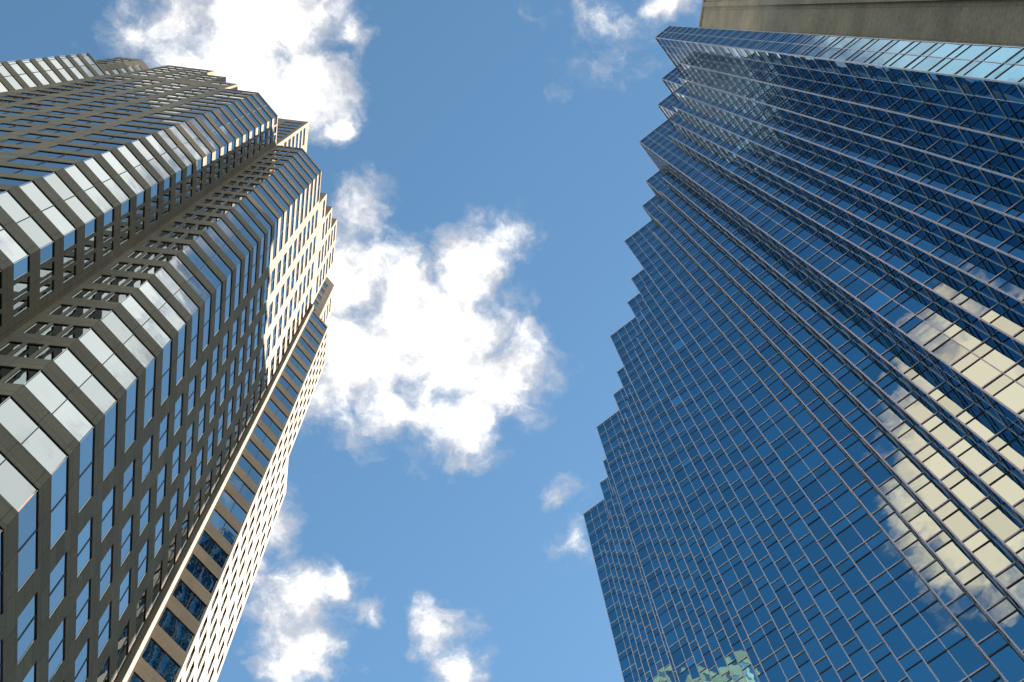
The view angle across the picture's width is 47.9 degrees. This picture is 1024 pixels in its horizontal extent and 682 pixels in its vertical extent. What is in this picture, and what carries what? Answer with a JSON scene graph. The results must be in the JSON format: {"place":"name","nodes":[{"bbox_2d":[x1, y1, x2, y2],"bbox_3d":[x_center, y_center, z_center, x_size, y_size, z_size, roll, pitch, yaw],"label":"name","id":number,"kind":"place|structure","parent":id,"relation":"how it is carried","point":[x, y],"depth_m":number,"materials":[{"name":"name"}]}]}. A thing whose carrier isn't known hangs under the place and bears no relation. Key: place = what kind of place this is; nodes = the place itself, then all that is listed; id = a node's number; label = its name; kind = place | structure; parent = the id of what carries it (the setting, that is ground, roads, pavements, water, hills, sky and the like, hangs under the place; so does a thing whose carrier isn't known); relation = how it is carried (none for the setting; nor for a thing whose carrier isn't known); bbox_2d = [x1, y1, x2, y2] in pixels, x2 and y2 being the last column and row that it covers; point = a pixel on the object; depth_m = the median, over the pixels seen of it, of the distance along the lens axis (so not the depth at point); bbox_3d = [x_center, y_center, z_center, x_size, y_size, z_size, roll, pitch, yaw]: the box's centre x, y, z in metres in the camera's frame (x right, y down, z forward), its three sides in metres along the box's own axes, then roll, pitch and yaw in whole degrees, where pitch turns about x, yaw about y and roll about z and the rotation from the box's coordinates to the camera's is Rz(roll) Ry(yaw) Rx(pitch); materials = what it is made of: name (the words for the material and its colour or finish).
{"place":"outdoors","nodes":[
{"label":"outdoors","id":0,"kind":"place"},
{"bbox_2d":[0,53,336,681],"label":"granite tower","id":1,"kind":"structure","parent":0,"point":[167,240],"depth_m":76.69,"materials":[{"name":"grey stone"}]},
{"bbox_2d":[0,640,1,681],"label":"window","id":2,"kind":"structure","parent":1,"relation":"in","point":[1,640],"depth_m":45.40,"materials":[{"name":"blue glass"}]},
{"bbox_2d":[0,529,2,615],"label":"window","id":3,"kind":"structure","parent":1,"relation":"in","point":[1,534],"depth_m":44.37,"materials":[{"name":"blue glass"}]},
{"bbox_2d":[0,81,8,91],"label":"window","id":4,"kind":"structure","parent":1,"relation":"in","point":[2,87],"depth_m":108.76,"materials":[{"name":"white glass"}]},
{"bbox_2d":[0,366,14,379],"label":"window","id":5,"kind":"structure","parent":1,"relation":"in","point":[4,371],"depth_m":53.56,"materials":[{"name":"black glass"}]},
{"bbox_2d":[0,63,22,89],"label":"window","id":6,"kind":"structure","parent":1,"relation":"in","point":[9,77],"depth_m":111.94,"materials":[{"name":"white glass"}]},
{"bbox_2d":[0,224,28,263],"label":"window","id":7,"kind":"structure","parent":1,"relation":"in","point":[9,246],"depth_m":59.23,"materials":[{"name":"white glass"}]},
{"bbox_2d":[0,177,32,186],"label":"window","id":8,"kind":"structure","parent":1,"relation":"in","point":[8,181],"depth_m":65.93,"materials":[{"name":"blue glass"}]},
{"bbox_2d":[0,451,37,510],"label":"window","id":9,"kind":"structure","parent":1,"relation":"in","point":[15,487],"depth_m":46.57,"materials":[{"name":"white glass"}]},
{"bbox_2d":[14,255,28,279],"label":"window","id":10,"kind":"structure","parent":1,"relation":"in","point":[21,267],"depth_m":59.37,"materials":[{"name":"blue glass"}]},
{"bbox_2d":[14,277,28,299],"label":"window","id":11,"kind":"structure","parent":1,"relation":"in","point":[22,287],"depth_m":59.72,"materials":[{"name":"grey glass"}]},
{"bbox_2d":[7,61,36,86],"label":"window","id":12,"kind":"structure","parent":1,"relation":"in","point":[16,67],"depth_m":115.44,"materials":[{"name":"white glass"}]},
{"bbox_2d":[4,368,40,384],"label":"window","id":13,"kind":"structure","parent":1,"relation":"in","point":[23,375],"depth_m":53.10,"materials":[{"name":"grey glass"}]},
{"bbox_2d":[0,190,53,248],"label":"window","id":14,"kind":"structure","parent":1,"relation":"in","point":[16,211],"depth_m":62.53,"materials":[{"name":"white glass"}]},
{"bbox_2d":[17,593,36,665],"bbox_3d":[-20.274,12.005,48.096,0.055,2.280,2.280,6,-74,-4],"label":"window","id":15,"kind":"structure","parent":1,"relation":"in","point":[27,620],"depth_m":48.20,"materials":[{"name":"blue glass"}]},
{"bbox_2d":[0,166,54,177],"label":"window","id":16,"kind":"structure","parent":1,"relation":"in","point":[6,169],"depth_m":69.47,"materials":[{"name":"blue glass"}]},
{"bbox_2d":[12,344,43,356],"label":"window","id":17,"kind":"structure","parent":1,"relation":"in","point":[29,349],"depth_m":56.69,"materials":[{"name":"black glass"}]},
{"bbox_2d":[18,489,37,591],"bbox_3d":[-19.784,8.162,47.024,0.055,2.280,3.600,6,-74,-4],"label":"window","id":18,"kind":"structure","parent":1,"relation":"in","point":[28,515],"depth_m":47.10,"materials":[{"name":"blue glass"}]},
{"bbox_2d":[0,396,67,473],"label":"window","id":19,"kind":"structure","parent":1,"relation":"in","point":[13,417],"depth_m":49.87,"materials":[{"name":"white glass"}]},
{"bbox_2d":[7,158,73,168],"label":"window","id":20,"kind":"structure","parent":1,"relation":"in","point":[18,160],"depth_m":73.09,"materials":[{"name":"blue glass"}]},
{"bbox_2d":[40,241,53,264],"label":"window","id":21,"kind":"structure","parent":1,"relation":"in","point":[47,252],"depth_m":63.04,"materials":[{"name":"blue glass"}]},
{"bbox_2d":[20,181,75,235],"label":"window","id":22,"kind":"structure","parent":1,"relation":"in","point":[31,189],"depth_m":66.18,"materials":[{"name":"white glass"}]},
{"bbox_2d":[35,346,67,360],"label":"window","id":23,"kind":"structure","parent":1,"relation":"in","point":[51,352],"depth_m":56.78,"materials":[{"name":"black glass"}]},
{"bbox_2d":[48,618,64,681],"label":"window","id":24,"kind":"structure","parent":1,"relation":"in","point":[57,642],"depth_m":52.77,"materials":[{"name":"blue glass"}]},
{"bbox_2d":[49,552,66,618],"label":"window","id":25,"kind":"structure","parent":1,"relation":"in","point":[57,576],"depth_m":51.88,"materials":[{"name":"blue glass"}]},
{"bbox_2d":[24,370,94,441],"bbox_3d":[-20.984,3.035,53.464,0.055,2.280,3.606,-37,-76,8],"label":"window","id":26,"kind":"structure","parent":1,"relation":"in","point":[41,386],"depth_m":53.51,"materials":[{"name":"white glass"}]},
{"bbox_2d":[51,455,68,548],"bbox_3d":[-19.945,7.117,50.695,0.055,2.280,3.600,6,-74,-4],"label":"window","id":27,"kind":"structure","parent":1,"relation":"in","point":[59,493],"depth_m":50.79,"materials":[{"name":"blue glass"}]},
{"bbox_2d":[29,151,93,160],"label":"window","id":28,"kind":"structure","parent":1,"relation":"in","point":[40,153],"depth_m":76.79,"materials":[{"name":"blue glass"}]},
{"bbox_2d":[43,172,94,223],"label":"window","id":29,"kind":"structure","parent":1,"relation":"in","point":[54,180],"depth_m":69.85,"materials":[{"name":"white glass"}]},
{"bbox_2d":[61,326,91,338],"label":"window","id":30,"kind":"structure","parent":1,"relation":"in","point":[76,331],"depth_m":60.48,"materials":[{"name":"black glass"}]},
{"bbox_2d":[50,145,109,154],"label":"window","id":31,"kind":"structure","parent":1,"relation":"in","point":[64,147],"depth_m":80.47,"materials":[{"name":"blue glass"}]},
{"bbox_2d":[75,639,88,681],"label":"window","id":32,"kind":"structure","parent":1,"relation":"in","point":[81,663],"depth_m":57.48,"materials":[{"name":"blue glass"}]},
{"bbox_2d":[76,578,90,638],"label":"window","id":33,"kind":"structure","parent":1,"relation":"in","point":[83,601],"depth_m":56.45,"materials":[{"name":"blue glass"}]},
{"bbox_2d":[77,518,91,577],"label":"window","id":34,"kind":"structure","parent":1,"relation":"in","point":[85,537],"depth_m":55.56,"materials":[{"name":"blue glass"}]},
{"bbox_2d":[53,347,117,413],"bbox_3d":[-21.145,1.991,57.135,0.055,2.280,3.606,-37,-76,8],"label":"window","id":35,"kind":"structure","parent":1,"relation":"in","point":[67,361],"depth_m":57.20,"materials":[{"name":"white glass"}]},
{"bbox_2d":[79,426,94,512],"bbox_3d":[-20.105,6.073,54.366,0.055,2.280,3.600,6,-74,-4],"label":"window","id":36,"kind":"structure","parent":1,"relation":"in","point":[87,443],"depth_m":54.48,"materials":[{"name":"blue glass"}]},
{"bbox_2d":[65,164,112,212],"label":"window","id":37,"kind":"structure","parent":1,"relation":"in","point":[81,179],"depth_m":73.54,"materials":[{"name":"white glass"}]},
{"bbox_2d":[97,657,108,681],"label":"window","id":38,"kind":"structure","parent":1,"relation":"in","point":[103,676],"depth_m":62.11,"materials":[{"name":"beige glass"}]},
{"bbox_2d":[98,602,110,657],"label":"window","id":39,"kind":"structure","parent":1,"relation":"in","point":[105,621],"depth_m":61.03,"materials":[{"name":"blue glass"}]},
{"bbox_2d":[100,545,112,599],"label":"window","id":40,"kind":"structure","parent":1,"relation":"in","point":[106,564],"depth_m":60.14,"materials":[{"name":"blue glass"}]},
{"bbox_2d":[84,157,129,203],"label":"window","id":41,"kind":"structure","parent":1,"relation":"in","point":[93,164],"depth_m":77.20,"materials":[{"name":"white glass"}]},
{"bbox_2d":[78,327,136,389],"bbox_3d":[-21.305,0.947,60.806,0.055,2.280,3.606,-37,-76,8],"label":"window","id":42,"kind":"structure","parent":1,"relation":"in","point":[93,342],"depth_m":60.88,"materials":[{"name":"white glass"}]},
{"bbox_2d":[101,486,114,542],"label":"window","id":43,"kind":"structure","parent":1,"relation":"in","point":[108,504],"depth_m":59.24,"materials":[{"name":"blue glass"}]},
{"bbox_2d":[103,400,117,480],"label":"window","id":44,"kind":"structure","parent":1,"relation":"in","point":[110,436],"depth_m":58.16,"materials":[{"name":"blue glass"}]},
{"bbox_2d":[117,621,128,672],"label":"window","id":45,"kind":"structure","parent":1,"relation":"in","point":[123,639],"depth_m":65.61,"materials":[{"name":"black glass"}]},
{"bbox_2d":[102,151,144,194],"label":"window","id":46,"kind":"structure","parent":1,"relation":"in","point":[110,157],"depth_m":80.88,"materials":[{"name":"white glass"}]},
{"bbox_2d":[119,568,130,619],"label":"window","id":47,"kind":"structure","parent":1,"relation":"in","point":[125,585],"depth_m":64.71,"materials":[{"name":"blue glass"}]},
{"bbox_2d":[121,514,132,565],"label":"window","id":48,"kind":"structure","parent":1,"relation":"in","point":[126,546],"depth_m":63.84,"materials":[{"name":"blue glass"}]},
{"bbox_2d":[100,310,154,367],"bbox_3d":[-21.466,-0.097,64.477,0.055,2.280,3.606,-37,-76,8],"label":"window","id":49,"kind":"structure","parent":1,"relation":"in","point":[112,320],"depth_m":64.57,"materials":[{"name":"white glass"}]},
{"bbox_2d":[123,459,134,509],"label":"window","id":50,"kind":"structure","parent":1,"relation":"in","point":[128,489],"depth_m":62.95,"materials":[{"name":"blue glass"}]},
{"bbox_2d":[125,377,137,451],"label":"window","id":51,"kind":"structure","parent":1,"relation":"in","point":[131,402],"depth_m":61.85,"materials":[{"name":"blue glass"}]},
{"bbox_2d":[117,145,157,186],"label":"window","id":52,"kind":"structure","parent":1,"relation":"in","point":[134,161],"depth_m":84.56,"materials":[{"name":"white glass"}]},
{"bbox_2d":[136,590,145,636],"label":"window","id":53,"kind":"structure","parent":1,"relation":"in","point":[141,607],"depth_m":69.29,"materials":[{"name":"grey glass"}]},
{"bbox_2d":[138,538,148,586],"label":"window","id":54,"kind":"structure","parent":1,"relation":"in","point":[143,555],"depth_m":68.40,"materials":[{"name":"blue glass"}]},
{"bbox_2d":[140,487,150,534],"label":"window","id":55,"kind":"structure","parent":1,"relation":"in","point":[145,503],"depth_m":67.51,"materials":[{"name":"blue glass"}]},
{"bbox_2d":[121,294,171,348],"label":"window","id":56,"kind":"structure","parent":1,"relation":"in","point":[131,304],"depth_m":68.23,"materials":[{"name":"white glass"}]},
{"bbox_2d":[142,435,152,481],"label":"window","id":57,"kind":"structure","parent":1,"relation":"in","point":[147,449],"depth_m":66.63,"materials":[{"name":"blue glass"}]},
{"bbox_2d":[144,357,155,427],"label":"window","id":58,"kind":"structure","parent":1,"relation":"in","point":[150,370],"depth_m":65.53,"materials":[{"name":"blue glass"}]},
{"bbox_2d":[133,139,170,179],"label":"window","id":59,"kind":"structure","parent":1,"relation":"in","point":[138,144],"depth_m":88.25,"materials":[{"name":"white glass"}]},
{"bbox_2d":[152,561,161,605],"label":"window","id":60,"kind":"structure","parent":1,"relation":"in","point":[157,576],"depth_m":72.95,"materials":[{"name":"grey glass"}]},
{"bbox_2d":[154,513,163,557],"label":"window","id":61,"kind":"structure","parent":1,"relation":"in","point":[160,525],"depth_m":72.06,"materials":[{"name":"blue glass"}]},
{"bbox_2d":[142,638,179,681],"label":"window","id":62,"kind":"structure","parent":1,"relation":"in","point":[154,655],"depth_m":70.14,"materials":[{"name":"blue glass"}]},
{"bbox_2d":[156,463,166,508],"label":"window","id":63,"kind":"structure","parent":1,"relation":"in","point":[161,484],"depth_m":71.16,"materials":[{"name":"blue glass"}]},
{"bbox_2d":[138,280,185,330],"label":"window","id":64,"kind":"structure","parent":1,"relation":"in","point":[148,289],"depth_m":71.91,"materials":[{"name":"white glass"}]},
{"bbox_2d":[145,135,182,171],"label":"window","id":65,"kind":"structure","parent":1,"relation":"in","point":[154,142],"depth_m":91.92,"materials":[{"name":"white glass"}]},
{"bbox_2d":[159,413,168,456],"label":"window","id":66,"kind":"structure","parent":1,"relation":"in","point":[163,439],"depth_m":70.33,"materials":[{"name":"blue glass"}]},
{"bbox_2d":[161,339,171,404],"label":"window","id":67,"kind":"structure","parent":1,"relation":"in","point":[166,369],"depth_m":69.20,"materials":[{"name":"blue glass"}]},
{"bbox_2d":[0,53,335,681],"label":"windows","id":68,"kind":"structure","parent":1,"relation":"in","point":[46,272],"depth_m":102.97,"materials":[{"name":"blue glass"}]},
{"bbox_2d":[167,535,175,577],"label":"window","id":69,"kind":"structure","parent":1,"relation":"in","point":[172,548],"depth_m":76.66,"materials":[{"name":"grey glass"}]},
{"bbox_2d":[169,488,178,531],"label":"window","id":70,"kind":"structure","parent":1,"relation":"in","point":[174,502],"depth_m":75.76,"materials":[{"name":"blue glass"}]},
{"bbox_2d":[158,130,191,166],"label":"window","id":71,"kind":"structure","parent":1,"relation":"in","point":[163,134],"depth_m":95.61,"materials":[{"name":"white glass"}]},
{"bbox_2d":[158,607,193,652],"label":"window","id":72,"kind":"structure","parent":1,"relation":"in","point":[168,622],"depth_m":73.81,"materials":[{"name":"blue glass"}]},
{"bbox_2d":[172,441,180,482],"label":"window","id":73,"kind":"structure","parent":1,"relation":"in","point":[176,454],"depth_m":74.86,"materials":[{"name":"blue glass"}]},
{"bbox_2d":[155,268,198,314],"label":"window","id":74,"kind":"structure","parent":1,"relation":"in","point":[162,275],"depth_m":75.59,"materials":[{"name":"white glass"}]},
{"bbox_2d":[174,394,182,434],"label":"window","id":75,"kind":"structure","parent":1,"relation":"in","point":[179,404],"depth_m":73.99,"materials":[{"name":"blue glass"}]},
{"bbox_2d":[176,322,186,385],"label":"window","id":76,"kind":"structure","parent":1,"relation":"in","point":[182,333],"depth_m":72.88,"materials":[{"name":"blue glass"}]},
{"bbox_2d":[169,126,202,160],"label":"window","id":77,"kind":"structure","parent":1,"relation":"in","point":[174,129],"depth_m":99.27,"materials":[{"name":"white glass"}]},
{"bbox_2d":[169,255,210,301],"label":"window","id":78,"kind":"structure","parent":1,"relation":"in","point":[182,269],"depth_m":79.25,"materials":[{"name":"blue glass"}]},
{"bbox_2d":[173,579,206,621],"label":"window","id":79,"kind":"structure","parent":1,"relation":"in","point":[182,592],"depth_m":77.48,"materials":[{"name":"blue glass"}]},
{"bbox_2d":[190,308,199,367],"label":"window","id":80,"kind":"structure","parent":1,"relation":"in","point":[195,319],"depth_m":76.56,"materials":[{"name":"blue glass"}]},
{"bbox_2d":[179,121,211,155],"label":"window","id":81,"kind":"structure","parent":1,"relation":"in","point":[186,127],"depth_m":102.95,"materials":[{"name":"white glass"}]},
{"bbox_2d":[186,554,217,593],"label":"window","id":82,"kind":"structure","parent":1,"relation":"in","point":[194,566],"depth_m":81.16,"materials":[{"name":"blue glass"}]},
{"bbox_2d":[183,245,222,287],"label":"window","id":83,"kind":"structure","parent":1,"relation":"in","point":[191,254],"depth_m":82.94,"materials":[{"name":"blue glass"}]},
{"bbox_2d":[203,294,211,350],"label":"window","id":84,"kind":"structure","parent":1,"relation":"in","point":[207,314],"depth_m":80.25,"materials":[{"name":"blue glass"}]},
{"bbox_2d":[198,530,227,568],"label":"window","id":85,"kind":"structure","parent":1,"relation":"in","point":[206,542],"depth_m":84.83,"materials":[{"name":"blue glass"}]},
{"bbox_2d":[195,236,231,276],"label":"window","id":86,"kind":"structure","parent":1,"relation":"in","point":[200,241],"depth_m":86.61,"materials":[{"name":"blue glass"}]},
{"bbox_2d":[214,282,221,335],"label":"window","id":87,"kind":"structure","parent":1,"relation":"in","point":[219,289],"depth_m":83.92,"materials":[{"name":"blue glass"}]},
{"bbox_2d":[205,226,240,265],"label":"window","id":88,"kind":"structure","parent":1,"relation":"in","point":[211,232],"depth_m":90.30,"materials":[{"name":"blue glass"}]},
{"bbox_2d":[209,510,237,545],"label":"window","id":89,"kind":"structure","parent":1,"relation":"in","point":[216,519],"depth_m":88.51,"materials":[{"name":"blue glass"}]},
{"bbox_2d":[224,271,231,322],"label":"window","id":90,"kind":"structure","parent":1,"relation":"in","point":[229,278],"depth_m":87.64,"materials":[{"name":"blue glass"}]},
{"bbox_2d":[216,218,249,256],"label":"window","id":91,"kind":"structure","parent":1,"relation":"in","point":[220,223],"depth_m":93.97,"materials":[{"name":"blue glass"}]},
{"bbox_2d":[219,490,246,523],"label":"window","id":92,"kind":"structure","parent":1,"relation":"in","point":[236,510],"depth_m":92.19,"materials":[{"name":"blue glass"}]},
{"bbox_2d":[226,210,256,246],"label":"window","id":93,"kind":"structure","parent":1,"relation":"in","point":[230,215],"depth_m":97.66,"materials":[{"name":"blue glass"}]},
{"bbox_2d":[229,472,254,503],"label":"window","id":94,"kind":"structure","parent":1,"relation":"in","point":[235,481],"depth_m":95.87,"materials":[{"name":"blue glass"}]},
{"bbox_2d":[234,203,264,238],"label":"window","id":95,"kind":"structure","parent":1,"relation":"in","point":[241,211],"depth_m":101.32,"materials":[{"name":"blue glass"}]},
{"bbox_2d":[238,455,261,485],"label":"window","id":96,"kind":"structure","parent":1,"relation":"in","point":[243,462],"depth_m":99.56,"materials":[{"name":"blue glass"}]},
{"bbox_2d":[242,197,270,229],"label":"window","id":97,"kind":"structure","parent":1,"relation":"in","point":[245,199],"depth_m":105.01,"materials":[{"name":"blue glass"}]},
{"bbox_2d":[246,440,268,469],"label":"window","id":98,"kind":"structure","parent":1,"relation":"in","point":[251,447],"depth_m":103.23,"materials":[{"name":"blue glass"}]},
{"bbox_2d":[253,425,275,452],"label":"window","id":99,"kind":"structure","parent":1,"relation":"in","point":[258,431],"depth_m":106.89,"materials":[{"name":"blue glass"}]},
{"bbox_2d":[0,0,702,681],"label":"sky","id":100,"kind":"structure","parent":0,"point":[485,168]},
{"bbox_2d":[583,26,1023,681],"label":"glass tower","id":101,"kind":"structure","parent":0,"point":[811,432],"depth_m":85.91,"materials":[{"name":"blue glass"}]},
{"bbox_2d":[699,0,1023,46],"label":"stone tower","id":102,"kind":"structure","parent":0,"point":[993,22],"depth_m":121.08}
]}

